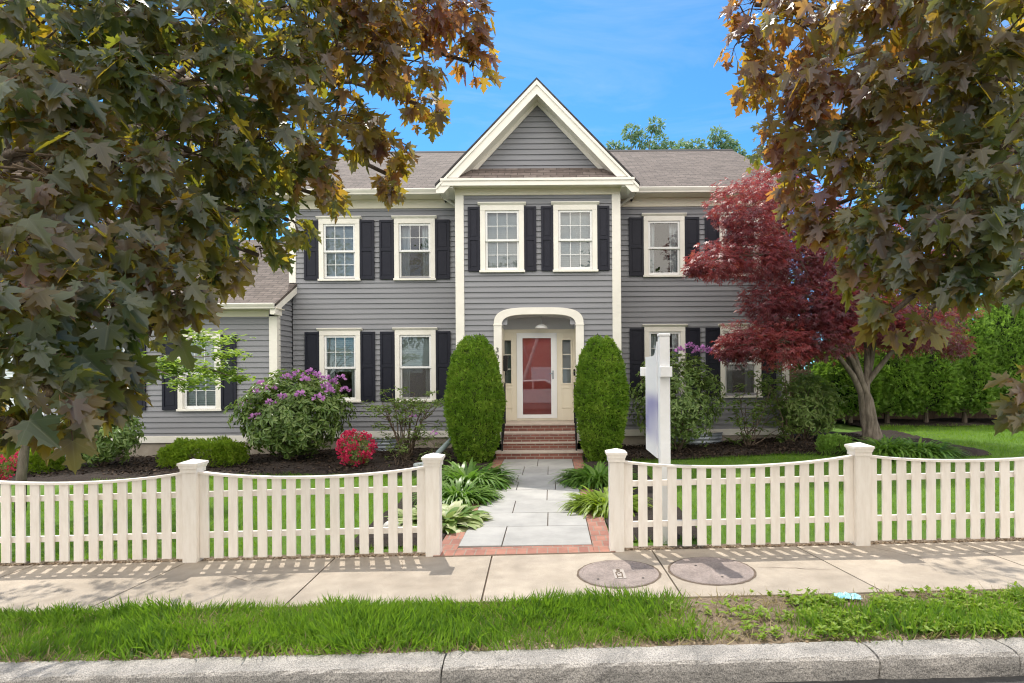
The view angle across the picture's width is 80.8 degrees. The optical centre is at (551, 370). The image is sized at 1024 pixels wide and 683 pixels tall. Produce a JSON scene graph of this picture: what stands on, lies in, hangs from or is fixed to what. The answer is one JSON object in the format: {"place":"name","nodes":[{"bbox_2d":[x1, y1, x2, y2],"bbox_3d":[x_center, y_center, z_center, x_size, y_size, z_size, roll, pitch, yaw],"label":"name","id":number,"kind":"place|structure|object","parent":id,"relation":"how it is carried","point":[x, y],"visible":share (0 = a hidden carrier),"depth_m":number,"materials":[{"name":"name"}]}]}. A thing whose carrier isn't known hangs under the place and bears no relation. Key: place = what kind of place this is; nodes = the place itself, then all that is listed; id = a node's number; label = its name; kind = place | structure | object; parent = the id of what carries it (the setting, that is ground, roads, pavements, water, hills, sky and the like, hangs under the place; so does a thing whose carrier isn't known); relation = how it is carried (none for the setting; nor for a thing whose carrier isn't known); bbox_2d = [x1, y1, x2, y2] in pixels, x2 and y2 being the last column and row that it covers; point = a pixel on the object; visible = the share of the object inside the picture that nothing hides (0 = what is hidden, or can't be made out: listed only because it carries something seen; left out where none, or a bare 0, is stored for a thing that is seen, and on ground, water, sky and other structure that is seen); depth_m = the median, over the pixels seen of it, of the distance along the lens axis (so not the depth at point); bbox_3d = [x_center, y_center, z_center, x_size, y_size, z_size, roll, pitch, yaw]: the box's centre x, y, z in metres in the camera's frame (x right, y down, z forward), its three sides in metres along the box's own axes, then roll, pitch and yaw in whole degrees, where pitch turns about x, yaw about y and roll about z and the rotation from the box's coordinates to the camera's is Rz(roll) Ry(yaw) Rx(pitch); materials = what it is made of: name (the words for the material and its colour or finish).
{"place":"outdoors","nodes":[
{"label":"outdoors","id":0,"kind":"place"},
{"bbox_2d":[0,472,416,562],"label":"lawn grass","id":1,"kind":"structure","parent":0,"point":[385,481],"depth_m":8.44,"materials":[{"name":"green plant"}]},
{"bbox_2d":[334,550,678,601],"bbox_3d":[-0.286,1.958,5.745,17.400,0.313,1.430,0,0,0],"label":"sidewalk base","id":2,"kind":"object","parent":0,"point":[489,569],"visible":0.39,"depth_m":5.67,"materials":[{"name":"grey concrete"}]},
{"bbox_2d":[0,541,1023,612],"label":"sidewalk","id":3,"kind":"structure","parent":0,"point":[995,565],"depth_m":5.69,"materials":[{"name":"concrete"}]},
{"bbox_2d":[577,560,661,588],"bbox_3d":[0.634,1.917,5.659,0.796,0.034,0.792,-1,0,0],"label":"manhole cover","id":4,"kind":"object","parent":3,"relation":"on","point":[627,573],"visible":1,"depth_m":5.63,"materials":[{"name":"metal"}]},
{"bbox_2d":[668,557,755,585],"bbox_3d":[1.512,1.898,5.680,0.817,0.029,0.815,-1,0,0],"label":"manhole cover","id":5,"kind":"object","parent":3,"relation":"on","point":[716,571],"visible":0.98,"depth_m":5.64,"materials":[{"name":"metal"}]},
{"bbox_2d":[0,420,1023,561],"bbox_3d":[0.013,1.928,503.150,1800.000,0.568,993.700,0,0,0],"label":"ground","id":6,"kind":"structure","parent":0,"point":[842,427],"depth_m":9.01,"materials":[{"name":"green plant"}]},
{"bbox_2d":[0,450,18,480],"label":"azalea","id":7,"kind":"object","parent":6,"relation":"on","point":[4,471],"visible":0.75,"depth_m":11.01,"materials":[{"name":"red plant"}]},
{"bbox_2d":[2,332,43,415],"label":"neighbour house","id":8,"kind":"structure","parent":6,"relation":"on","point":[9,374],"depth_m":19.98,"materials":[{"name":"white"}]},
{"bbox_2d":[14,304,255,511],"bbox_3d":[-6.829,0.285,9.019,4.673,3.782,2.718,0,0,0],"label":"dogwood tree","id":9,"kind":"object","parent":6,"relation":"on","point":[24,451],"visible":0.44,"depth_m":9.04,"materials":[{"name":"green plant"}]},
{"bbox_2d":[4,446,499,480],"bbox_3d":[-7.636,1.998,13.075,12.700,0.148,3.950,0,0,0],"label":"mulch bed","id":10,"kind":"object","parent":6,"relation":"on","point":[85,476],"visible":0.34,"depth_m":12.13,"materials":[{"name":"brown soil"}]},
{"bbox_2d":[0,448,66,473],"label":"yew","id":11,"kind":"object","parent":10,"relation":"on","point":[37,461],"visible":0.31,"depth_m":11.81,"materials":[{"name":"green plant"}]},
{"bbox_2d":[60,416,146,466],"bbox_3d":[-9.439,1.407,12.580,1.628,1.425,1.596,0,0,45],"label":"leafy shrub","id":12,"kind":"object","parent":10,"relation":"on","point":[125,440],"visible":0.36,"depth_m":12.43,"materials":[{"name":"green plant"}]},
{"bbox_2d":[155,434,249,468],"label":"yew","id":13,"kind":"object","parent":10,"relation":"on","point":[179,450],"visible":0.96,"depth_m":12.34,"materials":[{"name":"green plant"}]},
{"bbox_2d":[222,367,357,459],"bbox_3d":[-5.704,1.003,13.383,2.664,2.133,2.263,0,0,0],"label":"rhododendron","id":14,"kind":"object","parent":10,"relation":"on","point":[289,431],"visible":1,"depth_m":12.76,"materials":[{"name":"green plant"}]},
{"bbox_2d":[335,428,377,466],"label":"azalea","id":15,"kind":"object","parent":10,"relation":"on","point":[363,457],"visible":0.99,"depth_m":12.16,"materials":[{"name":"red plant"}]},
{"bbox_2d":[359,386,446,459],"bbox_3d":[-3.183,1.182,13.179,1.994,1.709,1.556,0,0,0],"label":"open shrub","id":16,"kind":"object","parent":10,"relation":"on","point":[414,436],"visible":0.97,"depth_m":13.15,"materials":[{"name":"green plant"}]},
{"bbox_2d":[384,445,421,465],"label":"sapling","id":17,"kind":"object","parent":10,"relation":"on","point":[385,457],"visible":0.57,"depth_m":12.23,"materials":[{"name":"green plant"}]},
{"bbox_2d":[413,438,450,466],"bbox_3d":[-2.341,1.659,12.380,0.219,0.600,1.212,0,0,33],"label":"drain pipe","id":18,"kind":"object","parent":10,"relation":"on","point":[444,446],"visible":0.34,"depth_m":12.36,"materials":[{"name":"grey plastic"}]},
{"bbox_2d":[415,430,453,461],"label":"rhododendron","id":19,"kind":"object","parent":10,"relation":"on","point":[446,454],"visible":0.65,"depth_m":12.92,"materials":[{"name":"green plant"}]},
{"bbox_2d":[443,333,506,464],"bbox_3d":[-1.597,0.636,12.609,1.373,2.830,1.366,0,0,0],"label":"clipped evergreen","id":20,"kind":"object","parent":10,"relation":"on","point":[474,408],"visible":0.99,"depth_m":12.21,"materials":[{"name":"green plant"}]},
{"bbox_2d":[354,485,446,546],"bbox_3d":[-1.772,1.939,8.875,1.030,0.098,4.250,0,0,0],"label":"mulch bed","id":21,"kind":"object","parent":6,"relation":"on","point":[385,536],"visible":0.07,"depth_m":6.99,"materials":[{"name":"brown soil"}]},
{"bbox_2d":[383,521,401,526],"bbox_3d":[-1.961,1.932,7.401,0.234,0.194,0.185,0,0,0],"label":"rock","id":22,"kind":"object","parent":21,"relation":"on","point":[385,524],"visible":0.15,"depth_m":7.36,"materials":[{"name":"grey stone"}]},
{"bbox_2d":[384,507,416,519],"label":"hosta","id":23,"kind":"object","parent":21,"relation":"on","point":[400,511],"visible":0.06,"depth_m":7.96,"materials":[{"name":"green plant"}]},
{"bbox_2d":[398,500,492,536],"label":"hosta","id":24,"kind":"object","parent":21,"relation":"on","point":[455,514],"visible":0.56,"depth_m":7.53,"materials":[{"name":"green plant"}]},
{"bbox_2d":[402,474,504,507],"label":"daylily","id":25,"kind":"object","parent":21,"relation":"on","point":[466,494],"visible":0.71,"depth_m":8.88,"materials":[{"name":"green plant"}]},
{"bbox_2d":[412,457,525,491],"bbox_3d":[-1.461,1.875,10.204,2.102,0.706,2.080,0,0,0],"label":"daylily","id":26,"kind":"object","parent":21,"relation":"on","point":[472,472],"visible":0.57,"depth_m":10.06,"materials":[{"name":"green plant"}]},
{"bbox_2d":[44,77,801,456],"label":"house","id":27,"kind":"structure","parent":6,"relation":"on","point":[522,217],"depth_m":14.93,"materials":[{"name":"grey wood"}]},
{"bbox_2d":[176,331,222,410],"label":"window","id":28,"kind":"structure","parent":27,"relation":"in","point":[210,399],"depth_m":14.22,"materials":[{"name":"paint"}]},
{"bbox_2d":[315,216,361,280],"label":"window","id":29,"kind":"structure","parent":27,"relation":"in","point":[339,250],"depth_m":15.01,"materials":[{"name":"glass"}]},
{"bbox_2d":[316,328,362,402],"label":"window","id":30,"kind":"structure","parent":27,"relation":"in","point":[339,348],"depth_m":15.01,"materials":[{"name":"paint"}]},
{"bbox_2d":[365,438,398,450],"bbox_3d":[-4.214,1.827,14.861,0.884,0.322,0.281,0,0,0],"label":"window well","id":31,"kind":"object","parent":27,"relation":"attached to","point":[382,444],"depth_m":14.75,"materials":[{"name":"grey metal"}]},
{"bbox_2d":[391,215,436,280],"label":"window","id":32,"kind":"structure","parent":27,"relation":"in","point":[414,235],"depth_m":15.01,"materials":[{"name":"glass"}]},
{"bbox_2d":[392,327,437,401],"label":"window","id":33,"kind":"structure","parent":27,"relation":"in","point":[415,347],"depth_m":15.10,"materials":[{"name":"paint"}]},
{"bbox_2d":[477,202,525,272],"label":"window","id":34,"kind":"structure","parent":27,"relation":"in","point":[501,223],"depth_m":14.01,"materials":[{"name":"paint"}]},
{"bbox_2d":[503,356,508,375],"bbox_3d":[-1.097,-0.117,14.450,0.110,0.478,0.292,0,0,0],"label":"mailbox","id":35,"kind":"object","parent":27,"relation":"attached to","point":[505,363],"visible":1,"depth_m":14.31,"materials":[{"name":"black metal"}]},
{"bbox_2d":[517,333,556,417],"bbox_3d":[-0.360,0.125,14.797,0.986,2.100,0.185,0,0,0],"label":"door","id":36,"kind":"structure","parent":27,"relation":"in","point":[536,352],"depth_m":14.85,"materials":[{"name":"white"}]},
{"bbox_2d":[535,322,546,328],"bbox_3d":[-0.248,-1.168,14.400,0.310,0.321,0.310,0,0,0],"label":"pendant lamp","id":37,"kind":"object","parent":27,"relation":"hanging from","point":[541,326],"visible":1,"depth_m":14.32,"materials":[{"name":"white glass"}]},
{"bbox_2d":[551,201,598,271],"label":"window","id":38,"kind":"structure","parent":27,"relation":"in","point":[574,222],"depth_m":14.01,"materials":[{"name":"paint"}]},
{"bbox_2d":[641,213,686,276],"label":"window","id":39,"kind":"structure","parent":27,"relation":"in","point":[664,233],"depth_m":15.01,"materials":[{"name":"paint"}]},
{"bbox_2d":[642,324,687,396],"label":"window","id":40,"kind":"structure","parent":27,"relation":"in","point":[677,331],"depth_m":14.94,"materials":[{"name":"paint"}]},
{"bbox_2d":[672,432,722,444],"bbox_3d":[3.637,1.686,14.798,1.292,0.322,0.407,0,0,0],"label":"window well","id":41,"kind":"object","parent":27,"relation":"attached to","point":[716,437],"depth_m":14.65,"materials":[{"name":"grey metal"}]},
{"bbox_2d":[717,212,760,276],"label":"window","id":42,"kind":"structure","parent":27,"relation":"in","point":[720,234],"depth_m":14.97,"materials":[{"name":"paint"}]},
{"bbox_2d":[718,323,763,397],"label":"window","id":43,"kind":"structure","parent":27,"relation":"in","point":[731,376],"depth_m":15.14,"materials":[{"name":"paint"}]},
{"bbox_2d":[0,536,1023,565],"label":"soil strip","id":44,"kind":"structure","parent":6,"relation":"on","point":[416,553],"depth_m":6.46,"materials":[{"name":"brown soil"}]},
{"bbox_2d":[0,552,425,565],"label":"leaf litter","id":45,"kind":"object","parent":44,"relation":"on","point":[204,559],"visible":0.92,"depth_m":6.41,"materials":[{"name":"brown plant"}]},
{"bbox_2d":[0,453,444,562],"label":"picket fence","id":46,"kind":"object","parent":44,"relation":"on","point":[193,534],"visible":0.94,"depth_m":6.38,"materials":[{"name":"paint"}]},
{"bbox_2d":[605,442,1023,551],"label":"picket fence","id":47,"kind":"object","parent":44,"relation":"on","point":[860,477],"visible":0.94,"depth_m":6.38,"materials":[{"name":"paint"}]},
{"bbox_2d":[625,537,1023,549],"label":"leaf litter","id":48,"kind":"object","parent":44,"relation":"on","point":[876,542],"visible":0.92,"depth_m":6.41,"materials":[{"name":"brown plant"}]},
{"bbox_2d":[433,458,615,557],"bbox_3d":[-0.286,1.962,9.777,1.920,0.107,6.945,0,0,0],"label":"brick edging","id":49,"kind":"object","parent":6,"relation":"on","point":[598,531],"visible":0.41,"depth_m":6.53,"materials":[{"name":"red brick"}]},
{"bbox_2d":[495,420,582,459],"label":"entry steps","id":50,"kind":"structure","parent":6,"relation":"on","point":[553,439],"depth_m":13.35,"materials":[{"name":"brick"}]},
{"bbox_2d":[501,383,505,450],"bbox_3d":[-1.083,1.021,13.547,0.035,1.483,1.070,0,0,0],"label":"handrail","id":51,"kind":"object","parent":50,"relation":"on","point":[503,430],"visible":0.56,"depth_m":13.55,"materials":[{"name":"black metal"}]},
{"bbox_2d":[573,382,576,450],"bbox_3d":[0.537,1.010,13.547,0.035,1.483,1.070,0,0,0],"label":"handrail","id":52,"kind":"object","parent":50,"relation":"on","point":[575,422],"visible":0.49,"depth_m":13.10,"materials":[{"name":"black metal"}]},
{"bbox_2d":[585,461,696,539],"bbox_3d":[1.198,1.873,9.525,1.030,0.094,5.550,0,0,0],"label":"mulch bed","id":53,"kind":"object","parent":6,"relation":"on","point":[650,509],"visible":0.06,"depth_m":7.85,"materials":[{"name":"brown soil"}]},
{"bbox_2d":[550,460,637,491],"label":"daylily","id":54,"kind":"object","parent":53,"relation":"on","point":[596,476],"visible":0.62,"depth_m":9.94,"materials":[{"name":"green plant"}]},
{"bbox_2d":[554,485,652,521],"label":"daylily","id":55,"kind":"object","parent":53,"relation":"on","point":[596,502],"visible":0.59,"depth_m":8.11,"materials":[{"name":"green plant"}]},
{"bbox_2d":[640,333,671,543],"bbox_3d":[1.240,0.804,7.165,0.182,2.435,1.170,0,0,0],"label":"yard sign","id":56,"kind":"object","parent":53,"relation":"on","point":[656,371],"visible":0.91,"depth_m":6.66,"materials":[{"name":"white wood"}]},
{"bbox_2d":[606,115,677,149],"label":"loose tree","id":57,"kind":"object","parent":6,"relation":"on","point":[651,129],"visible":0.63,"depth_m":38.00,"materials":[{"name":"green plant"}]},
{"bbox_2d":[672,125,748,157],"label":"loose tree","id":58,"kind":"object","parent":6,"relation":"on","point":[734,145],"visible":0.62,"depth_m":36.27,"materials":[{"name":"green plant"}]},
{"bbox_2d":[580,430,991,460],"bbox_3d":[4.762,1.730,13.701,8.100,0.336,3.798,0,0,0],"label":"mulch bed","id":59,"kind":"object","parent":6,"relation":"on","point":[889,434],"visible":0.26,"depth_m":13.40,"materials":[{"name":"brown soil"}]},
{"bbox_2d":[572,334,630,461],"bbox_3d":[1.048,0.623,12.599,1.234,2.787,1.284,0,0,0],"label":"clipped evergreen","id":60,"kind":"object","parent":59,"relation":"on","point":[601,398],"visible":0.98,"depth_m":12.23,"materials":[{"name":"green plant"}]},
{"bbox_2d":[628,342,728,450],"bbox_3d":[2.883,0.636,13.966,2.536,2.610,1.999,0,0,0],"label":"rhododendron","id":61,"kind":"object","parent":59,"relation":"on","point":[688,406],"visible":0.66,"depth_m":13.53,"materials":[{"name":"green plant"}]},
{"bbox_2d":[721,370,800,446],"bbox_3d":[4.789,0.934,13.928,1.787,1.874,1.594,0,0,0],"label":"open shrub","id":62,"kind":"object","parent":59,"relation":"on","point":[747,435],"visible":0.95,"depth_m":13.88,"materials":[{"name":"green plant"}]},
{"bbox_2d":[741,363,857,441],"bbox_3d":[5.803,0.804,14.205,2.575,1.961,1.772,0,0,0],"label":"open shrub","id":63,"kind":"object","parent":59,"relation":"on","point":[779,408],"visible":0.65,"depth_m":14.02,"materials":[{"name":"green plant"}]},
{"bbox_2d":[769,372,844,439],"bbox_3d":[6.093,0.892,14.349,1.689,1.729,1.514,0,0,0],"label":"leafy shrub","id":64,"kind":"object","parent":59,"relation":"on","point":[804,420],"visible":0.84,"depth_m":13.98,"materials":[{"name":"green plant"}]},
{"bbox_2d":[680,162,984,441],"bbox_3d":[6.290,-1.441,13.476,7.696,6.476,3.558,0,0,-14],"label":"red maple","id":65,"kind":"object","parent":59,"relation":"on","point":[834,323],"visible":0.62,"depth_m":12.43,"materials":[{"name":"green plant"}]},
{"bbox_2d":[815,432,852,454],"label":"shrub","id":66,"kind":"object","parent":59,"relation":"on","point":[827,442],"visible":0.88,"depth_m":12.43,"materials":[{"name":"green plant"}]},
{"bbox_2d":[831,434,945,463],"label":"grassy clump","id":67,"kind":"object","parent":59,"relation":"on","point":[882,450],"visible":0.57,"depth_m":11.76,"materials":[{"name":"green plant"}]},
{"bbox_2d":[880,436,971,463],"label":"grassy clump","id":68,"kind":"object","parent":59,"relation":"on","point":[941,452],"visible":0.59,"depth_m":11.62,"materials":[{"name":"green plant"}]},
{"bbox_2d":[789,263,924,370],"bbox_3d":[11.879,-2.193,24.992,7.920,7.901,4.636,0,0,0],"label":"dense tree","id":69,"kind":"object","parent":6,"relation":"on","point":[800,369],"visible":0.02,"depth_m":24.52,"materials":[{"name":"green plant"}]},
{"bbox_2d":[789,369,996,421],"bbox_3d":[12.704,0.767,19.031,12.797,1.819,0.078,0,0,0],"label":"stockade fence","id":70,"kind":"object","parent":6,"relation":"on","point":[933,415],"visible":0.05,"depth_m":19.00,"materials":[{"name":"brown wood"}]},
{"bbox_2d":[835,417,996,426],"bbox_3d":[13.411,1.509,18.050,9.200,0.116,2.300,0,0,0],"label":"mulch bed","id":71,"kind":"object","parent":6,"relation":"on","point":[953,421],"visible":0.66,"depth_m":17.78,"materials":[{"name":"brown soil"}]},
{"bbox_2d":[808,343,894,424],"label":"arborvitae","id":72,"kind":"object","parent":71,"relation":"on","point":[837,374],"visible":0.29,"depth_m":17.23,"materials":[{"name":"green plant"}]},
{"bbox_2d":[854,325,933,422],"bbox_3d":[10.024,-0.041,17.882,2.478,3.426,2.556,0,0,-19],"label":"arborvitae","id":73,"kind":"object","parent":71,"relation":"on","point":[895,372],"visible":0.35,"depth_m":17.04,"materials":[{"name":"green plant"}]},
{"bbox_2d":[894,302,975,422],"bbox_3d":[11.108,-0.188,17.828,2.556,3.705,2.478,0,0,-38],"label":"arborvitae","id":74,"kind":"object","parent":71,"relation":"on","point":[938,391],"visible":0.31,"depth_m":16.95,"materials":[{"name":"green plant"}]},
{"bbox_2d":[929,306,1012,422],"bbox_3d":[12.168,-0.301,17.749,2.556,3.915,2.478,0,0,33],"label":"arborvitae","id":75,"kind":"object","parent":71,"relation":"on","point":[977,367],"visible":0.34,"depth_m":16.96,"materials":[{"name":"green plant"}]},
{"bbox_2d":[971,297,1023,414],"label":"arborvitae","id":76,"kind":"object","parent":71,"relation":"on","point":[1008,328],"visible":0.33,"depth_m":17.01,"materials":[{"name":"green plant"}]},
{"bbox_2d":[897,208,1023,319],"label":"dense tree","id":77,"kind":"object","parent":6,"relation":"on","point":[979,294],"depth_m":26.74,"materials":[{"name":"green plant"}]},
{"bbox_2d":[0,590,1023,661],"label":"verge soil","id":78,"kind":"structure","parent":0,"point":[770,636],"depth_m":4.31,"materials":[{"name":"brown soil"}]},
{"bbox_2d":[0,0,505,474],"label":"maple tree","id":79,"kind":"object","parent":78,"relation":"on","point":[63,282],"visible":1,"depth_m":2.60,"materials":[{"name":"green plant"}]},
{"bbox_2d":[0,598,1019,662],"bbox_3d":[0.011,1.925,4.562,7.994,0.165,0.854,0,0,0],"label":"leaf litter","id":80,"kind":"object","parent":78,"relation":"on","point":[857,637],"visible":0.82,"depth_m":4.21,"materials":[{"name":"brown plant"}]},
{"bbox_2d":[0,575,1023,662],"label":"verge grass","id":81,"kind":"structure","parent":78,"relation":"on","point":[330,626],"depth_m":4.50,"materials":[{"name":"green plant"}]},
{"bbox_2d":[0,581,1023,661],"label":"dry straw","id":82,"kind":"object","parent":78,"relation":"on","point":[622,643],"visible":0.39,"depth_m":4.46,"materials":[{"name":"beige plant"}]},
{"bbox_2d":[664,581,1023,639],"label":"verge weeds","id":83,"kind":"object","parent":78,"relation":"on","point":[797,599],"visible":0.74,"depth_m":4.55,"materials":[{"name":"green plant"}]},
{"bbox_2d":[834,592,860,599],"bbox_3d":[2.436,1.844,4.930,0.223,0.032,0.138,0,0,0],"label":"plastic scrap","id":84,"kind":"object","parent":78,"relation":"on","point":[848,595],"visible":0.76,"depth_m":4.91,"materials":[{"name":"blue plastic"}]},
{"bbox_2d":[714,0,1023,435],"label":"maple tree","id":85,"kind":"object","parent":78,"relation":"on","point":[971,178],"visible":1,"depth_m":2.85,"materials":[{"name":"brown plant"}]},
{"bbox_2d":[457,459,591,548],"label":"path","id":86,"kind":"structure","parent":0,"point":[524,523],"depth_m":8.01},
{"bbox_2d":[765,675,1023,682],"bbox_3d":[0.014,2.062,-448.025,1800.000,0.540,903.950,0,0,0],"label":"road","id":87,"kind":"structure","parent":0,"point":[1010,679],"depth_m":3.91,"materials":[{"name":"grey asphalt"}]},
{"bbox_2d":[0,651,445,682],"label":"kerb","id":88,"kind":"structure","parent":87,"relation":"on","point":[417,667],"depth_m":3.98,"materials":[{"name":"stone"}]},
{"bbox_2d":[441,641,878,682],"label":"kerb","id":89,"kind":"structure","parent":87,"relation":"on","point":[800,661],"depth_m":3.94,"materials":[{"name":"stone"}]},
{"bbox_2d":[862,638,1019,678],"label":"kerb","id":90,"kind":"structure","parent":87,"relation":"on","point":[942,658],"depth_m":3.94,"materials":[{"name":"stone"}]},
{"bbox_2d":[995,637,1023,675],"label":"kerb","id":91,"kind":"structure","parent":87,"relation":"on","point":[1015,645],"depth_m":4.04,"materials":[{"name":"stone"}]}
]}

